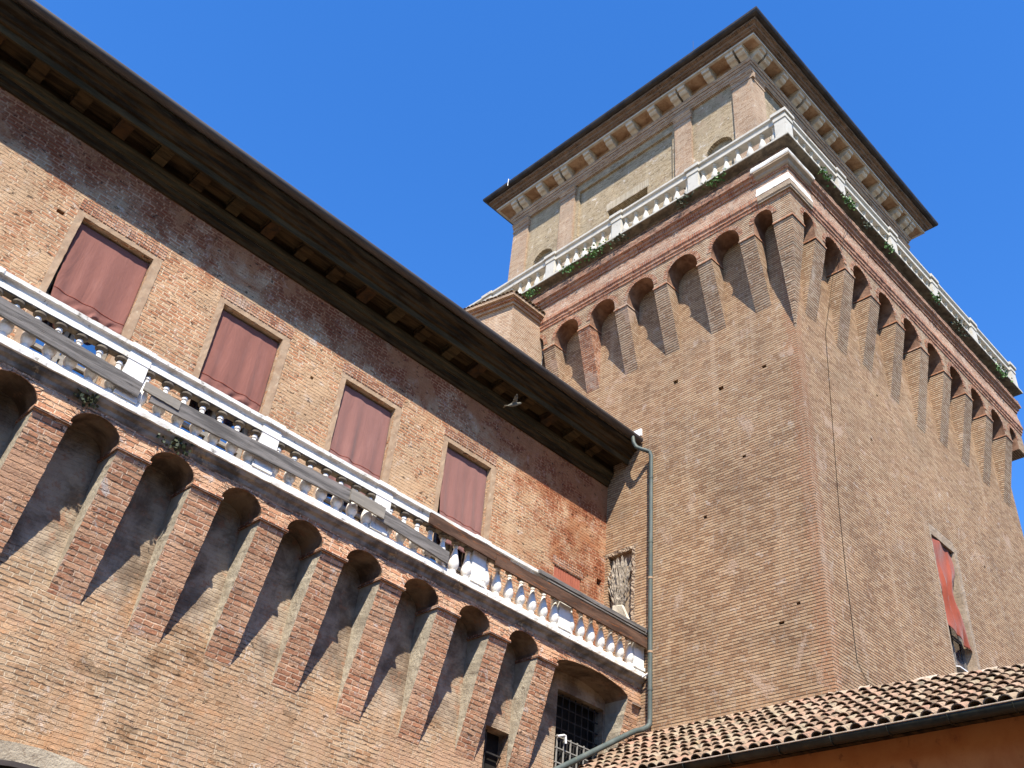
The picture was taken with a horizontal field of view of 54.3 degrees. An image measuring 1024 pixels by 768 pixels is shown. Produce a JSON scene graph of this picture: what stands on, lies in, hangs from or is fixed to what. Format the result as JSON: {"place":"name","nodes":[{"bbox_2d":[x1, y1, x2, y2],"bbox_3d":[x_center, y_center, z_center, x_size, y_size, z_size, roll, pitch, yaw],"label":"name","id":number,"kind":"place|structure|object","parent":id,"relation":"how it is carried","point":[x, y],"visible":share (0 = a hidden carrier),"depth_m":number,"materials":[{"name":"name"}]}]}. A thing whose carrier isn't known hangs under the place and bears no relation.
{"place":"outdoors","nodes":[
{"label":"outdoors","id":0,"kind":"place"},
{"bbox_2d":[0,0,646,767],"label":"palace wing","id":1,"kind":"structure","parent":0,"point":[208,600],"depth_m":18.81,"materials":[{"name":"brown brick"}]},
{"bbox_2d":[0,740,86,767],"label":"arched hood","id":2,"kind":"object","parent":1,"relation":"attached to","point":[15,755],"visible":1,"depth_m":13.60,"materials":[{"name":"grey paint"}]},
{"bbox_2d":[0,296,142,397],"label":"wooden board","id":3,"kind":"object","parent":1,"relation":"attached to","point":[28,323],"visible":1,"depth_m":15.72,"materials":[{"name":"grey wood"}]},
{"bbox_2d":[73,388,99,408],"bbox_3d":[-6.693,0.224,15.740,0.448,0.266,0.226,30,-43,-28],"label":"grass tuft","id":4,"kind":"object","parent":1,"relation":"on","point":[92,398],"visible":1,"depth_m":15.74,"materials":[{"name":"green plant"}]},
{"bbox_2d":[13,198,167,387],"bbox_3d":[-7.734,-1.378,18.112,0.425,4.133,1.789,-28,-49,37],"label":"window","id":5,"kind":"structure","parent":1,"relation":"in","point":[47,284],"depth_m":18.66,"materials":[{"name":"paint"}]},
{"bbox_2d":[51,223,148,334],"bbox_3d":[-7.649,-1.761,18.317,0.206,2.307,1.436,-28,-49,37],"label":"window curtain","id":6,"kind":"object","parent":1,"relation":"hanging from","point":[99,278],"depth_m":18.43,"materials":[{"name":"red fabric"}]},
{"bbox_2d":[156,429,193,455],"bbox_3d":[-5.617,0.967,16.580,0.242,0.381,0.622,-28,-49,37],"label":"grass tuft","id":7,"kind":"object","parent":1,"relation":"on","point":[178,444],"visible":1,"depth_m":16.57,"materials":[{"name":"green plant"}]},
{"bbox_2d":[180,286,293,459],"bbox_3d":[-5.586,0.104,19.726,0.425,4.137,1.766,-28,-49,37],"label":"window","id":8,"kind":"structure","parent":1,"relation":"in","point":[278,365],"depth_m":20.35,"materials":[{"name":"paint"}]},
{"bbox_2d":[198,310,278,412],"bbox_3d":[-5.514,-0.252,19.928,0.199,2.353,1.416,-28,-49,37],"label":"window curtain","id":9,"kind":"object","parent":1,"relation":"hanging from","point":[238,361],"depth_m":20.04,"materials":[{"name":"red fabric"}]},
{"bbox_2d":[148,396,350,503],"bbox_3d":[-4.492,1.157,17.647,0.053,0.370,4.190,-28,-49,37],"label":"wooden board","id":10,"kind":"object","parent":1,"relation":"attached to","point":[216,428],"visible":1,"depth_m":17.59,"materials":[{"name":"grey wood"}]},
{"bbox_2d":[142,382,180,409],"bbox_3d":[-5.832,0.204,16.635,0.043,0.202,0.670,-28,-49,37],"label":"wooden board","id":11,"kind":"object","parent":10,"relation":"attached to","point":[160,394],"visible":1,"depth_m":16.61,"materials":[{"name":"grey wood"}]},
{"bbox_2d":[312,362,403,523],"bbox_3d":[-3.405,1.608,21.363,0.425,4.139,1.735,-28,-49,37],"label":"window","id":12,"kind":"structure","parent":1,"relation":"in","point":[387,463],"depth_m":22.03,"materials":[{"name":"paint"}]},
{"bbox_2d":[328,385,390,494],"bbox_3d":[-3.293,1.258,21.510,0.122,2.420,1.400,-28,-49,37],"label":"window curtain","id":13,"kind":"object","parent":1,"relation":"hanging from","point":[360,435],"depth_m":21.68,"materials":[{"name":"red fabric"}]},
{"bbox_2d":[349,488,385,519],"bbox_3d":[-2.737,2.279,18.930,0.053,0.277,0.820,-28,-49,37],"label":"wooden board","id":14,"kind":"object","parent":1,"relation":"attached to","point":[361,500],"visible":1,"depth_m":18.90,"materials":[{"name":"grey wood"}]},
{"bbox_2d":[376,511,449,563],"bbox_3d":[-1.925,2.977,19.527,0.053,0.422,1.860,-28,-49,37],"label":"wooden board","id":15,"kind":"object","parent":1,"relation":"attached to","point":[412,535],"visible":1,"depth_m":19.52,"materials":[{"name":"grey wood"}]},
{"bbox_2d":[440,447,486,552],"bbox_3d":[-1.165,2.734,23.117,0.106,2.421,1.406,-28,-49,37],"label":"window curtain","id":16,"kind":"object","parent":1,"relation":"hanging from","point":[462,491],"depth_m":23.29,"materials":[{"name":"red fabric"}]},
{"bbox_2d":[430,425,496,574],"bbox_3d":[-1.274,3.081,22.963,0.425,4.135,1.745,-28,-49,37],"label":"window","id":17,"kind":"structure","parent":1,"relation":"in","point":[491,474],"depth_m":23.62,"materials":[{"name":"paint"}]},
{"bbox_2d":[428,512,510,561],"bbox_3d":[-0.853,3.257,20.600,0.053,0.311,2.280,-28,-49,37],"label":"wooden board","id":18,"kind":"object","parent":1,"relation":"attached to","point":[459,535],"visible":1,"depth_m":20.46,"materials":[{"name":"brown wood"}]},
{"bbox_2d":[482,729,500,767],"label":"small window","id":19,"kind":"structure","parent":1,"relation":"in","point":[490,756],"depth_m":20.36,"materials":[{"name":"metal"}]},
{"bbox_2d":[463,290,545,367],"bbox_3d":[-1.394,1.697,31.149,4.412,10.140,3.075,-28,-49,37],"label":"stair turret","id":20,"kind":"object","parent":1,"relation":"on","point":[514,318],"visible":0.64,"depth_m":32.37,"materials":[{"name":"brick"}]},
{"bbox_2d":[495,554,576,609],"bbox_3d":[0.548,4.287,21.553,0.053,0.277,2.520,-28,-49,37],"label":"wooden board","id":21,"kind":"object","parent":1,"relation":"attached to","point":[535,581],"visible":1,"depth_m":21.50,"materials":[{"name":"brown wood"}]},
{"bbox_2d":[553,694,598,767],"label":"grated window","id":22,"kind":"structure","parent":1,"relation":"in","point":[574,720],"depth_m":22.30,"materials":[{"name":"metal"}]},
{"bbox_2d":[538,569,646,632],"bbox_3d":[1.892,4.990,22.789,0.063,0.096,3.700,-28,-49,37],"label":"wooden board","id":23,"kind":"object","parent":1,"relation":"attached to","point":[589,599],"visible":1,"depth_m":22.68,"materials":[{"name":"wood"}]},
{"bbox_2d":[547,580,646,635],"bbox_3d":[1.980,5.135,22.785,0.060,0.027,3.400,-28,-49,37],"label":"wooden batten","id":24,"kind":"object","parent":1,"relation":"attached to","point":[598,608],"visible":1,"depth_m":22.75,"materials":[{"name":"wood"}]},
{"bbox_2d":[554,436,652,767],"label":"drain pipe","id":25,"kind":"object","parent":1,"relation":"attached to","point":[599,748],"visible":1,"depth_m":23.33,"materials":[{"name":"metal"}]},
{"bbox_2d":[574,598,646,648],"bbox_3d":[2.292,5.500,22.873,0.054,0.288,2.520,-28,-49,37],"label":"wooden board","id":26,"kind":"object","parent":1,"relation":"attached to","point":[607,621],"visible":1,"depth_m":22.83,"materials":[{"name":"brown wood"}]},
{"bbox_2d":[605,544,635,630],"bbox_3d":[2.759,5.187,25.230,1.026,2.210,0.210,-28,-49,37],"label":"stucco relief","id":27,"kind":"object","parent":1,"relation":"attached to","point":[622,590],"visible":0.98,"depth_m":25.26},
{"bbox_2d":[503,394,520,407],"bbox_3d":[0.029,0.429,22.510,0.384,0.314,0.369,-14,-42,25],"label":"flying bird","id":28,"kind":"object","parent":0,"point":[514,402],"visible":1,"depth_m":22.44},
{"bbox_2d":[35,0,1023,535],"label":"sky","id":29,"kind":"structure","parent":0,"point":[398,119],"materials":[{"name":"blue"}]},
{"label":"ground","id":30,"kind":"structure","parent":0,"visible":0},
{"bbox_2d":[466,6,1023,735],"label":"brick tower","id":31,"kind":"structure","parent":30,"relation":"on","point":[694,336],"depth_m":27.83,"materials":[{"name":"brick"}]},
{"bbox_2d":[522,287,540,298],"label":"ivy tuft","id":32,"kind":"object","parent":31,"relation":"attached to","point":[530,292],"visible":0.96,"depth_m":33.81,"materials":[{"name":"green plant"}]},
{"bbox_2d":[559,257,580,275],"bbox_3d":[1.916,-3.824,32.780,0.920,0.449,0.326,-21,-45,31],"label":"ivy tuft","id":33,"kind":"object","parent":31,"relation":"attached to","point":[570,267],"visible":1,"depth_m":32.78,"materials":[{"name":"green plant"}]},
{"bbox_2d":[579,239,611,266],"bbox_3d":[2.672,-4.253,32.039,1.311,0.790,0.447,-28,-49,37],"label":"ivy tuft","id":34,"kind":"object","parent":31,"relation":"attached to","point":[595,253],"visible":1,"depth_m":32.15,"materials":[{"name":"green plant"}]},
{"bbox_2d":[609,231,629,243],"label":"ivy tuft","id":35,"kind":"object","parent":31,"relation":"attached to","point":[615,241],"visible":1,"depth_m":31.54,"materials":[{"name":"green plant"}]},
{"bbox_2d":[673,188,693,208],"bbox_3d":[5.190,-5.580,30.048,0.826,0.584,0.346,-28,-49,37],"label":"ivy tuft","id":36,"kind":"object","parent":31,"relation":"attached to","point":[682,198],"visible":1,"depth_m":30.04,"materials":[{"name":"green plant"}]},
{"bbox_2d":[695,168,725,189],"bbox_3d":[5.928,-6.003,29.460,1.231,0.436,0.397,-28,-49,37],"label":"ivy tuft","id":37,"kind":"object","parent":31,"relation":"attached to","point":[716,179],"visible":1,"depth_m":29.37,"materials":[{"name":"green plant"}]},
{"bbox_2d":[818,166,835,187],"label":"ivy tuft","id":38,"kind":"object","parent":31,"relation":"attached to","point":[824,173],"visible":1,"depth_m":28.80,"materials":[{"name":"green plant"}]},
{"bbox_2d":[825,209,868,684],"bbox_3d":[8.556,0.565,25.007,1.698,15.026,0.388,9,-37,-3],"label":"cable","id":39,"kind":"object","parent":31,"relation":"attached to","point":[835,460],"visible":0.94,"depth_m":23.74,"materials":[{"name":"black rubber"}]},
{"bbox_2d":[841,191,857,210],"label":"ivy tuft","id":40,"kind":"object","parent":31,"relation":"attached to","point":[850,205],"visible":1,"depth_m":29.51,"materials":[{"name":"green plant"}]},
{"bbox_2d":[859,216,877,236],"bbox_3d":[10.714,-4.739,30.053,0.872,0.442,0.282,26,-42,-23],"label":"ivy tuft","id":41,"kind":"object","parent":31,"relation":"attached to","point":[867,224],"visible":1,"depth_m":29.98,"materials":[{"name":"green plant"}]},
{"bbox_2d":[882,238,895,257],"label":"ivy tuft","id":42,"kind":"object","parent":31,"relation":"attached to","point":[891,249],"visible":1,"depth_m":30.73,"materials":[{"name":"green plant"}]},
{"bbox_2d":[931,291,940,303],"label":"ivy tuft","id":43,"kind":"object","parent":31,"relation":"attached to","point":[937,297],"visible":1,"depth_m":32.26,"materials":[{"name":"green plant"}]},
{"bbox_2d":[932,537,971,650],"bbox_3d":[11.456,5.452,26.021,0.162,2.851,1.302,-28,-49,37],"label":"torn curtain","id":44,"kind":"object","parent":31,"relation":"hanging from","point":[945,567],"visible":1,"depth_m":25.89,"materials":[{"name":"red fabric"}]},
{"bbox_2d":[927,522,980,672],"bbox_3d":[11.406,5.835,25.852,0.405,4.339,1.610,-28,-49,37],"label":"window","id":45,"kind":"structure","parent":31,"relation":"in","point":[964,659],"depth_m":25.84,"materials":[{"name":"brown brick"}]},
{"bbox_2d":[951,317,969,336],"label":"ivy tuft","id":46,"kind":"object","parent":31,"relation":"attached to","point":[960,326],"visible":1,"depth_m":33.13,"materials":[{"name":"green plant"}]},
{"bbox_2d":[992,357,1012,381],"bbox_3d":[17.045,-0.442,34.766,0.334,0.504,1.444,-28,-49,37],"label":"ivy tuft","id":47,"kind":"object","parent":31,"relation":"attached to","point":[1001,372],"visible":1,"depth_m":34.73,"materials":[{"name":"green plant"}]},
{"bbox_2d":[578,664,1023,767],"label":"tiled outbuilding","id":48,"kind":"structure","parent":30,"relation":"on","point":[973,719],"depth_m":16.28,"materials":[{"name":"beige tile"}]}
]}

